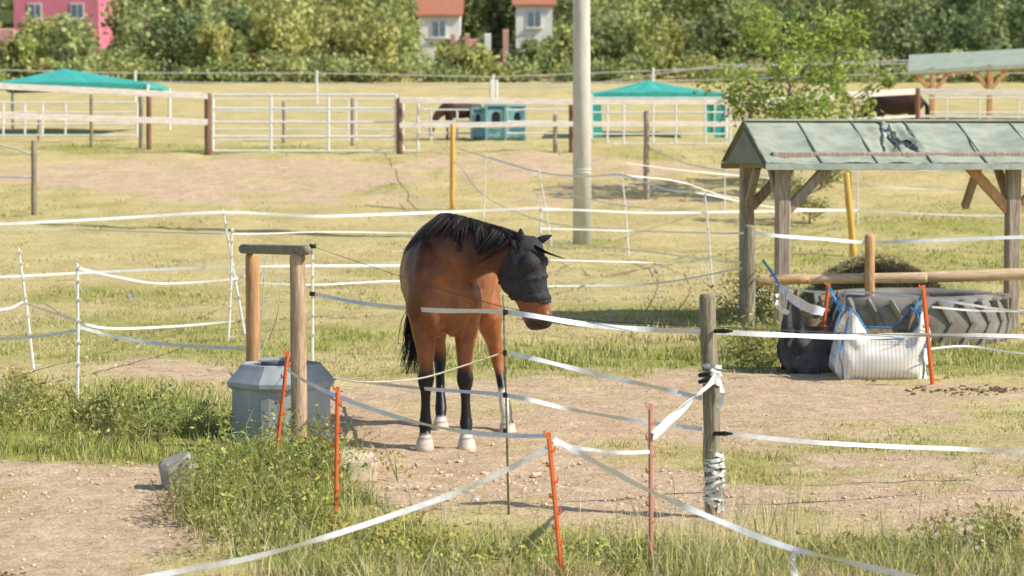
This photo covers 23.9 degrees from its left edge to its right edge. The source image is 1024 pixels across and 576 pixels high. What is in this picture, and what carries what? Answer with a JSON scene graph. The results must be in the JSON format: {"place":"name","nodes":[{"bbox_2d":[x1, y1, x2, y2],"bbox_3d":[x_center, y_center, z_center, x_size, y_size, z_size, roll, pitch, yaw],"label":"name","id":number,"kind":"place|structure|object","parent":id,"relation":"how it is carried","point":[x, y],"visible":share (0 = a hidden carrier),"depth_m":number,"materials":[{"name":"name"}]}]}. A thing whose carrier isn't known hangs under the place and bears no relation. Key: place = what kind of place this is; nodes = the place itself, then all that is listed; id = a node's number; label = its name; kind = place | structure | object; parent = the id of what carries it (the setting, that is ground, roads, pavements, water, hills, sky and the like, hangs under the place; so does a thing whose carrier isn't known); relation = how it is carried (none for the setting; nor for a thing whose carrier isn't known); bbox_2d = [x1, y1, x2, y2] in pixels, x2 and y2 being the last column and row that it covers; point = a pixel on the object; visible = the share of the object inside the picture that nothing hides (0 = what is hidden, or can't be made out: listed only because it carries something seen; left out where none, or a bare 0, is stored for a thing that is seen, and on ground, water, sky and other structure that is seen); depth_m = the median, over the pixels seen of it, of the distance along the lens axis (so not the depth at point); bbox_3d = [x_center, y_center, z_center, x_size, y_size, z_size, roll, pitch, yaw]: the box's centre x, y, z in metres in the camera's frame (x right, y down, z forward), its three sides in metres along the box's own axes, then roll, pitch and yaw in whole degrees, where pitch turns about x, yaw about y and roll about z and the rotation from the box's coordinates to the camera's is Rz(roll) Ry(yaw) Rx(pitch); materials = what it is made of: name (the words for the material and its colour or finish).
{"place":"outdoors","nodes":[
{"label":"outdoors","id":0,"kind":"place"},
{"bbox_2d":[0,0,1023,575],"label":"ground","id":1,"kind":"structure","parent":0,"point":[230,176],"depth_m":29.91,"materials":[{"name":"beige soil"}]},
{"bbox_2d":[17,248,41,368],"bbox_3d":[-4.400,0.218,22.055,0.215,1.167,0.035,0,3,0],"label":"white fence post","id":2,"kind":"object","parent":1,"relation":"on","point":[27,317],"visible":0.95,"depth_m":22.05,"materials":[{"name":"plastic"}]},
{"bbox_2d":[31,140,36,215],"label":"wooden fence post","id":3,"kind":"object","parent":1,"relation":"on","point":[33,177],"visible":0.91,"depth_m":44.31,"materials":[{"name":"brown wood"}]},
{"bbox_2d":[0,144,30,154],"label":"fence wire","id":4,"kind":"object","parent":3,"relation":"attached to","point":[21,150],"visible":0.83,"depth_m":44.91,"materials":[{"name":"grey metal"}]},
{"bbox_2d":[0,175,30,178],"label":"fence wire","id":5,"kind":"object","parent":3,"relation":"attached to","point":[6,176],"visible":0.82,"depth_m":44.94,"materials":[{"name":"white plastic"}]},
{"bbox_2d":[37,113,40,140],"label":"wooden fence post","id":6,"kind":"object","parent":1,"relation":"on","point":[38,131],"visible":0.47,"depth_m":60.53,"materials":[{"name":"brown wood"}]},
{"bbox_2d":[14,0,117,50],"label":"building","id":7,"kind":"structure","parent":1,"relation":"on","point":[51,8],"depth_m":151.27,"materials":[{"name":"pink paint"}]},
{"bbox_2d":[27,3,83,19],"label":"windows","id":8,"kind":"structure","parent":7,"relation":"attached to","point":[76,10],"depth_m":151.18,"materials":[{"name":"white glass"}]},
{"bbox_2d":[75,263,85,406],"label":"white fence post","id":9,"kind":"object","parent":1,"relation":"on","point":[77,329],"visible":0.92,"depth_m":19.09,"materials":[{"name":"plastic"}]},
{"bbox_2d":[0,121,1023,353],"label":"electric tape fence","id":10,"kind":"object","parent":9,"relation":"attached to","point":[104,272],"visible":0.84,"depth_m":26.12,"materials":[{"name":"white plastic"}]},
{"bbox_2d":[0,69,170,129],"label":"teal canopy tent","id":11,"kind":"object","parent":1,"relation":"on","point":[66,77],"visible":0.78,"depth_m":63.48,"materials":[{"name":"fabric"}]},
{"bbox_2d":[0,364,231,457],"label":"weed patch","id":12,"kind":"object","parent":1,"relation":"on","point":[34,396],"visible":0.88,"depth_m":17.74,"materials":[{"name":"green plant"}]},
{"bbox_2d":[158,451,201,490],"bbox_3d":[-2.058,1.182,15.104,0.296,0.307,0.258,-1,3,-12],"label":"stone block","id":13,"kind":"object","parent":1,"relation":"on","point":[164,463],"depth_m":14.98,"materials":[{"name":"grey stone"}]},
{"bbox_2d":[227,227,234,340],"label":"white fence post","id":14,"kind":"object","parent":1,"relation":"on","point":[230,293],"visible":0.97,"depth_m":25.08,"materials":[{"name":"plastic"}]},
{"bbox_2d":[222,209,245,333],"bbox_3d":[-2.957,-0.151,26.007,0.322,1.401,0.035,0,3,0],"label":"white fence post","id":15,"kind":"object","parent":1,"relation":"on","point":[237,294],"visible":0.83,"depth_m":26.01,"materials":[{"name":"plastic"}]},
{"bbox_2d":[0,29,508,79],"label":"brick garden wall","id":16,"kind":"structure","parent":1,"relation":"on","point":[5,34],"depth_m":123.52,"materials":[{"name":"red brick"}]},
{"bbox_2d":[260,254,268,277],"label":"white fence post","id":17,"kind":"object","parent":1,"relation":"on","point":[265,263],"visible":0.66,"depth_m":34.00,"materials":[{"name":"plastic"}]},
{"bbox_2d":[239,244,312,450],"bbox_3d":[-1.674,0.426,17.207,0.149,1.529,1.814,-1,3,-19],"label":"wooden post frame","id":18,"kind":"object","parent":1,"relation":"on","point":[297,254],"visible":0.8,"depth_m":16.53,"materials":[{"name":"brown wood"}]},
{"bbox_2d":[256,259,272,363],"bbox_3d":[-1.746,0.184,17.176,0.068,0.828,0.330,1,4,23],"label":"fence wire","id":19,"kind":"object","parent":18,"relation":"attached to","point":[270,309],"visible":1,"depth_m":17.27,"materials":[{"name":"grey metal"}]},
{"bbox_2d":[269,256,280,339],"bbox_3d":[-1.690,0.080,17.261,0.034,0.626,0.563,-1,3,-12],"label":"fence wire","id":20,"kind":"object","parent":18,"relation":"attached to","point":[279,298],"visible":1,"depth_m":17.04,"materials":[{"name":"grey metal"}]},
{"bbox_2d":[138,401,422,557],"bbox_3d":[-1.392,1.097,14.932,1.649,0.507,4.439,0,3,0],"label":"weed clump","id":21,"kind":"object","parent":1,"relation":"on","point":[316,446],"visible":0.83,"depth_m":14.45,"materials":[{"name":"green plant"}]},
{"bbox_2d":[227,357,334,444],"bbox_3d":[-1.644,0.801,17.224,0.708,0.600,0.704,3,5,44],"label":"water trough","id":22,"kind":"object","parent":1,"relation":"on","point":[257,387],"visible":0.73,"depth_m":16.98,"materials":[{"name":"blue plastic"}]},
{"bbox_2d":[272,349,290,462],"bbox_3d":[-1.499,0.824,15.696,0.127,0.853,0.026,0,3,0],"label":"orange fence post","id":23,"kind":"object","parent":1,"relation":"on","point":[284,388],"visible":0.83,"depth_m":15.68,"materials":[{"name":"plastic"}]},
{"bbox_2d":[282,101,285,142],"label":"wooden fence post","id":24,"kind":"object","parent":1,"relation":"on","point":[283,119],"visible":0.83,"depth_m":59.52,"materials":[{"name":"brown wood"}]},
{"bbox_2d":[311,248,314,360],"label":"white fence post","id":25,"kind":"object","parent":1,"relation":"on","point":[312,312],"visible":0.72,"depth_m":21.80,"materials":[{"name":"plastic"}]},
{"bbox_2d":[309,244,315,295],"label":"fence insulators","id":26,"kind":"object","parent":25,"relation":"attached to","point":[312,246],"visible":0.59,"depth_m":21.46,"materials":[{"name":"black plastic"}]},
{"bbox_2d":[331,385,341,523],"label":"orange fence post","id":27,"kind":"object","parent":1,"relation":"on","point":[338,402],"visible":0.91,"depth_m":13.67,"materials":[{"name":"plastic"}]},
{"bbox_2d":[328,450,375,469],"bbox_3d":[-1.060,1.143,16.029,0.320,0.125,0.271,-1,3,-14],"label":"stone block","id":28,"kind":"object","parent":1,"relation":"on","point":[369,456],"depth_m":15.95,"materials":[{"name":"beige stone"}]},
{"bbox_2d":[351,98,354,145],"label":"wooden fence post","id":29,"kind":"object","parent":1,"relation":"on","point":[352,124],"visible":0.88,"depth_m":58.27,"materials":[{"name":"brown wood"}]},
{"bbox_2d":[345,459,377,482],"bbox_3d":[-0.958,1.182,15.439,0.216,0.174,0.218,0,3,0],"label":"stone block","id":30,"kind":"object","parent":1,"relation":"on","point":[370,466],"depth_m":15.35,"materials":[{"name":"beige stone"}]},
{"bbox_2d":[418,16,461,62],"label":"walls","id":31,"kind":"structure","parent":1,"relation":"on","point":[453,24],"depth_m":138.38,"materials":[{"name":"white paint"}]},
{"bbox_2d":[430,21,447,38],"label":"windows","id":32,"kind":"structure","parent":31,"relation":"attached to","point":[438,29],"depth_m":138.30,"materials":[{"name":"white glass"}]},
{"bbox_2d":[414,0,464,21],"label":"roof","id":33,"kind":"structure","parent":31,"relation":"on","point":[441,7],"depth_m":138.63,"materials":[{"name":"orange tile"}]},
{"bbox_2d":[450,124,454,209],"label":"yellow fence post","id":34,"kind":"object","parent":1,"relation":"on","point":[452,166],"visible":0.91,"depth_m":45.42,"materials":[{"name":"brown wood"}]},
{"bbox_2d":[429,103,481,138],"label":"grazing horse","id":35,"kind":"object","parent":1,"relation":"on","point":[448,115],"visible":0.51,"depth_m":61.25},
{"bbox_2d":[471,107,484,139],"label":"plastic calf hutch","id":36,"kind":"object","parent":1,"relation":"on","point":[478,115],"visible":0.82,"depth_m":60.65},
{"bbox_2d":[395,213,565,451],"bbox_3d":[-0.418,0.272,17.269,1.043,1.646,2.127,-1,3,-17],"label":"bay horse","id":37,"kind":"object","parent":1,"relation":"on","point":[481,261],"visible":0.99,"depth_m":16.61},
{"bbox_2d":[482,155,486,217],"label":"white fence post","id":38,"kind":"object","parent":1,"relation":"on","point":[483,216],"visible":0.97,"depth_m":43.80,"materials":[{"name":"plastic"}]},
{"bbox_2d":[484,104,507,140],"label":"plastic calf hutch","id":39,"kind":"object","parent":1,"relation":"on","point":[496,112],"visible":0.88,"depth_m":60.36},
{"bbox_2d":[1,232,1007,566],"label":"wildflowers","id":40,"kind":"object","parent":1,"relation":"on","point":[493,368],"visible":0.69,"depth_m":22.36,"materials":[{"name":"yellow plant"}]},
{"bbox_2d":[502,295,509,514],"bbox_3d":[-0.034,0.686,14.098,0.047,1.290,0.043,0,3,0],"label":"steel rod post","id":41,"kind":"object","parent":1,"relation":"on","point":[505,430],"visible":0.95,"depth_m":14.10,"materials":[{"name":"black metal"}]},
{"bbox_2d":[333,352,502,382],"bbox_3d":[-0.533,0.460,13.916,1.028,0.154,0.082,-1,4,-23],"label":"fence wire","id":42,"kind":"object","parent":41,"relation":"attached to","point":[417,378],"visible":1,"depth_m":13.94,"materials":[{"name":"white plastic"}]},
{"bbox_2d":[0,0,1023,83],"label":"distant trees","id":43,"kind":"object","parent":1,"relation":"on","point":[377,37],"visible":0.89,"depth_m":120.44,"materials":[{"name":"green plant"}]},
{"bbox_2d":[0,136,1023,575],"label":"meadow grass","id":44,"kind":"structure","parent":1,"relation":"on","point":[700,560],"depth_m":17.23,"materials":[{"name":"green plant"}]},
{"bbox_2d":[0,83,1023,154],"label":"wooden rail fence","id":45,"kind":"object","parent":1,"relation":"on","point":[148,119],"visible":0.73,"depth_m":54.99,"materials":[{"name":"brown wood"}]},
{"bbox_2d":[211,94,418,151],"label":"metal field gate","id":46,"kind":"structure","parent":45,"relation":"attached to","point":[328,108],"depth_m":54.85,"materials":[{"name":"silver metal"}]},
{"bbox_2d":[0,97,1023,144],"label":"metal paddock panels","id":47,"kind":"object","parent":1,"relation":"on","point":[42,123],"visible":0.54,"depth_m":59.86,"materials":[{"name":"silver metal"}]},
{"bbox_2d":[0,376,1023,575],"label":"mud clods","id":48,"kind":"object","parent":1,"relation":"on","point":[997,389],"visible":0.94,"depth_m":20.16,"materials":[{"name":"brown soil"}]},
{"bbox_2d":[0,60,1023,103],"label":"wire fence","id":49,"kind":"object","parent":1,"relation":"on","point":[491,84],"visible":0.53,"depth_m":87.70,"materials":[{"name":"grey metal"}]},
{"bbox_2d":[1,366,1023,571],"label":"pebbles","id":50,"kind":"object","parent":1,"relation":"on","point":[532,474],"visible":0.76,"depth_m":15.16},
{"bbox_2d":[508,105,525,140],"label":"plastic calf hutch","id":51,"kind":"object","parent":1,"relation":"on","point":[517,115],"visible":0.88,"depth_m":61.05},
{"bbox_2d":[292,500,748,575],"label":"weeds","id":52,"kind":"object","parent":1,"relation":"on","point":[416,551],"visible":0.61,"depth_m":12.81,"materials":[{"name":"green plant"}]},
{"bbox_2d":[516,6,551,52],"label":"walls","id":53,"kind":"structure","parent":1,"relation":"on","point":[522,33],"depth_m":138.37,"materials":[{"name":"white paint"}]},
{"bbox_2d":[512,0,555,12],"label":"roof","id":54,"kind":"structure","parent":53,"relation":"on","point":[515,3],"depth_m":138.24,"materials":[{"name":"orange tile"}]},
{"bbox_2d":[525,11,542,28],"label":"windows","id":55,"kind":"structure","parent":53,"relation":"attached to","point":[534,19],"depth_m":138.28,"materials":[{"name":"white glass"}]},
{"bbox_2d":[539,206,542,235],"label":"white fence post","id":56,"kind":"object","parent":1,"relation":"on","point":[541,218],"visible":0.34,"depth_m":28.48,"materials":[{"name":"plastic"}]},
{"bbox_2d":[538,170,551,244],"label":"white fence post","id":57,"kind":"object","parent":1,"relation":"on","point":[544,200],"visible":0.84,"depth_m":39.66,"materials":[{"name":"plastic"}]},
{"bbox_2d":[543,431,563,575],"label":"orange fence post","id":58,"kind":"object","parent":1,"relation":"on","point":[556,528],"visible":1,"depth_m":12.22,"materials":[{"name":"plastic"}]},
{"bbox_2d":[553,114,556,152],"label":"wooden fence post","id":59,"kind":"object","parent":1,"relation":"on","point":[554,135],"visible":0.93,"depth_m":55.42,"materials":[{"name":"brown wood"}]},
{"bbox_2d":[573,0,591,244],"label":"concrete utility pole","id":60,"kind":"object","parent":1,"relation":"on","point":[581,102],"visible":0.88,"depth_m":39.79,"materials":[{"name":"grey concrete"}]},
{"bbox_2d":[142,267,1023,575],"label":"electric tape fence","id":61,"kind":"object","parent":1,"relation":"on","point":[664,423],"visible":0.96,"depth_m":13.95,"materials":[{"name":"white plastic"}]},
{"bbox_2d":[621,171,633,254],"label":"white fence post","id":62,"kind":"object","parent":1,"relation":"on","point":[625,216],"visible":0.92,"depth_m":37.63,"materials":[{"name":"plastic"}]},
{"bbox_2d":[643,110,649,199],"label":"wooden fence post","id":63,"kind":"object","parent":1,"relation":"on","point":[646,173],"visible":0.9,"depth_m":46.82,"materials":[{"name":"brown wood"}]},
{"bbox_2d":[645,402,661,568],"bbox_3d":[0.746,1.058,12.707,0.094,0.918,0.026,0,3,0],"label":"orange fence post","id":64,"kind":"object","parent":1,"relation":"on","point":[649,439],"visible":0.94,"depth_m":12.70,"materials":[{"name":"plastic"}]},
{"bbox_2d":[591,80,727,137],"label":"teal canopy tent","id":65,"kind":"object","parent":1,"relation":"on","point":[647,88],"visible":0.56,"depth_m":61.87,"materials":[{"name":"fabric"}]},
{"bbox_2d":[315,247,1020,338],"bbox_3d":[-0.527,0.020,17.288,3.015,0.311,8.309,-2,4,-36],"label":"fence wire","id":66,"kind":"object","parent":1,"relation":"on","point":[670,324],"visible":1,"depth_m":14.39,"materials":[{"name":"grey metal"}]},
{"bbox_2d":[704,191,717,283],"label":"white fence post","id":67,"kind":"object","parent":1,"relation":"on","point":[709,242],"visible":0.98,"depth_m":33.28,"materials":[{"name":"plastic"}]},
{"bbox_2d":[698,293,732,517],"bbox_3d":[1.175,0.737,14.036,0.201,1.412,0.193,0,3,0],"label":"wooden fence post","id":68,"kind":"object","parent":1,"relation":"on","point":[713,461],"visible":0.97,"depth_m":14.02,"materials":[{"name":"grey wood"}]},
{"bbox_2d":[723,153,725,214],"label":"white fence post","id":69,"kind":"object","parent":1,"relation":"on","point":[724,189],"visible":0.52,"depth_m":44.35,"materials":[{"name":"plastic"}]},
{"bbox_2d":[741,224,755,350],"bbox_3d":[2.333,0.062,23.853,0.142,1.377,0.135,0,3,0],"label":"wooden fence post","id":70,"kind":"object","parent":1,"relation":"on","point":[748,275],"visible":0.72,"depth_m":23.80,"materials":[{"name":"grey wood"}]},
{"bbox_2d":[700,261,800,372],"bbox_3d":[2.737,0.222,26.324,1.288,0.659,9.387,0,3,3],"label":"nettle patch","id":71,"kind":"object","parent":1,"relation":"on","point":[766,307],"visible":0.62,"depth_m":23.64,"materials":[{"name":"green plant"}]},
{"bbox_2d":[749,98,813,171],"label":"field bush","id":72,"kind":"object","parent":1,"relation":"on","point":[790,107],"visible":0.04,"depth_m":49.56,"materials":[{"name":"green plant"}]},
{"bbox_2d":[689,0,884,183],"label":"young tree","id":73,"kind":"object","parent":1,"relation":"on","point":[765,33],"visible":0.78,"depth_m":46.79,"materials":[{"name":"green plant"}]},
{"bbox_2d":[762,259,845,373],"bbox_3d":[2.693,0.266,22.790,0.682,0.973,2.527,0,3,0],"label":"black bulk bag","id":74,"kind":"object","parent":1,"relation":"on","point":[804,355],"visible":0.66,"depth_m":21.68,"materials":[{"name":"fabric"}]},
{"bbox_2d":[791,170,851,225],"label":"field bush","id":75,"kind":"object","parent":1,"relation":"on","point":[827,180],"visible":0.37,"depth_m":42.79,"materials":[{"name":"green plant"}]},
{"bbox_2d":[820,282,830,326],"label":"orange fence post","id":76,"kind":"object","parent":1,"relation":"on","point":[825,301],"visible":0.45,"depth_m":21.98,"materials":[{"name":"plastic"}]},
{"bbox_2d":[795,0,900,188],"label":"young tree","id":77,"kind":"object","parent":1,"relation":"on","point":[855,32],"visible":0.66,"depth_m":48.12,"materials":[{"name":"green plant"}]},
{"bbox_2d":[843,172,856,257],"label":"yellow fence post","id":78,"kind":"object","parent":1,"relation":"on","point":[850,214],"visible":0.84,"depth_m":37.60,"materials":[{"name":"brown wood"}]},
{"bbox_2d":[857,170,858,223],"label":"white fence post","id":79,"kind":"object","parent":1,"relation":"on","point":[857,196],"visible":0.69,"depth_m":42.76,"materials":[{"name":"plastic"}]},
{"bbox_2d":[865,234,874,296],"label":"wooden fence post","id":80,"kind":"object","parent":1,"relation":"on","point":[870,254],"visible":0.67,"depth_m":24.99,"materials":[{"name":"brown wood"}]},
{"bbox_2d":[755,268,1023,285],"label":"log rail","id":81,"kind":"object","parent":80,"relation":"attached to","point":[1007,274],"visible":0.92,"depth_m":25.16,"materials":[{"name":"brown wood"}]},
{"bbox_2d":[721,119,1023,329],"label":"open field shelter","id":82,"kind":"object","parent":1,"relation":"on","point":[779,150],"visible":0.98,"depth_m":26.82,"materials":[{"name":"brown wood"}]},
{"bbox_2d":[798,250,946,303],"bbox_3d":[4.437,-0.078,29.550,2.152,0.788,1.793,0,3,0],"label":"hay pile","id":83,"kind":"object","parent":1,"relation":"on","point":[891,263],"visible":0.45,"depth_m":29.29,"materials":[{"name":"green plant"}]},
{"bbox_2d":[828,274,930,379],"bbox_3d":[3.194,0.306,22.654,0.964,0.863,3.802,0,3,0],"label":"white bulk bag","id":84,"kind":"object","parent":1,"relation":"on","point":[891,358],"visible":0.8,"depth_m":21.02,"materials":[{"name":"white fabric"}]},
{"bbox_2d":[761,498,1023,575],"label":"dock weeds","id":85,"kind":"object","parent":1,"relation":"on","point":[989,529],"visible":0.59,"depth_m":12.91,"materials":[{"name":"green plant"}]},
{"bbox_2d":[857,95,929,118],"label":"grazing horse","id":86,"kind":"object","parent":1,"relation":"on","point":[896,105],"visible":0.45,"depth_m":59.18},
{"bbox_2d":[812,288,1012,346],"bbox_3d":[4.243,0.307,25.659,2.093,0.530,2.093,0,3,0],"label":"tractor tyre","id":87,"kind":"object","parent":1,"relation":"on","point":[887,310],"visible":0.61,"depth_m":24.83,"materials":[{"name":"rubber"}]},
{"bbox_2d":[919,284,939,384],"bbox_3d":[3.548,0.422,20.565,0.189,0.905,0.033,0,3,0],"label":"orange fence post","id":88,"kind":"object","parent":1,"relation":"on","point":[926,327],"visible":0.93,"depth_m":20.56,"materials":[{"name":"plastic"}]},
{"bbox_2d":[908,49,1023,118],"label":"field shelter","id":89,"kind":"object","parent":1,"relation":"on","point":[989,62],"visible":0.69,"depth_m":74.06,"materials":[{"name":"brown wood"}]},
{"bbox_2d":[0,461,1023,575],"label":"tall dry grass","id":90,"kind":"structure","parent":0,"point":[638,524],"depth_m":12.90,"materials":[{"name":"green plant"}]}
]}

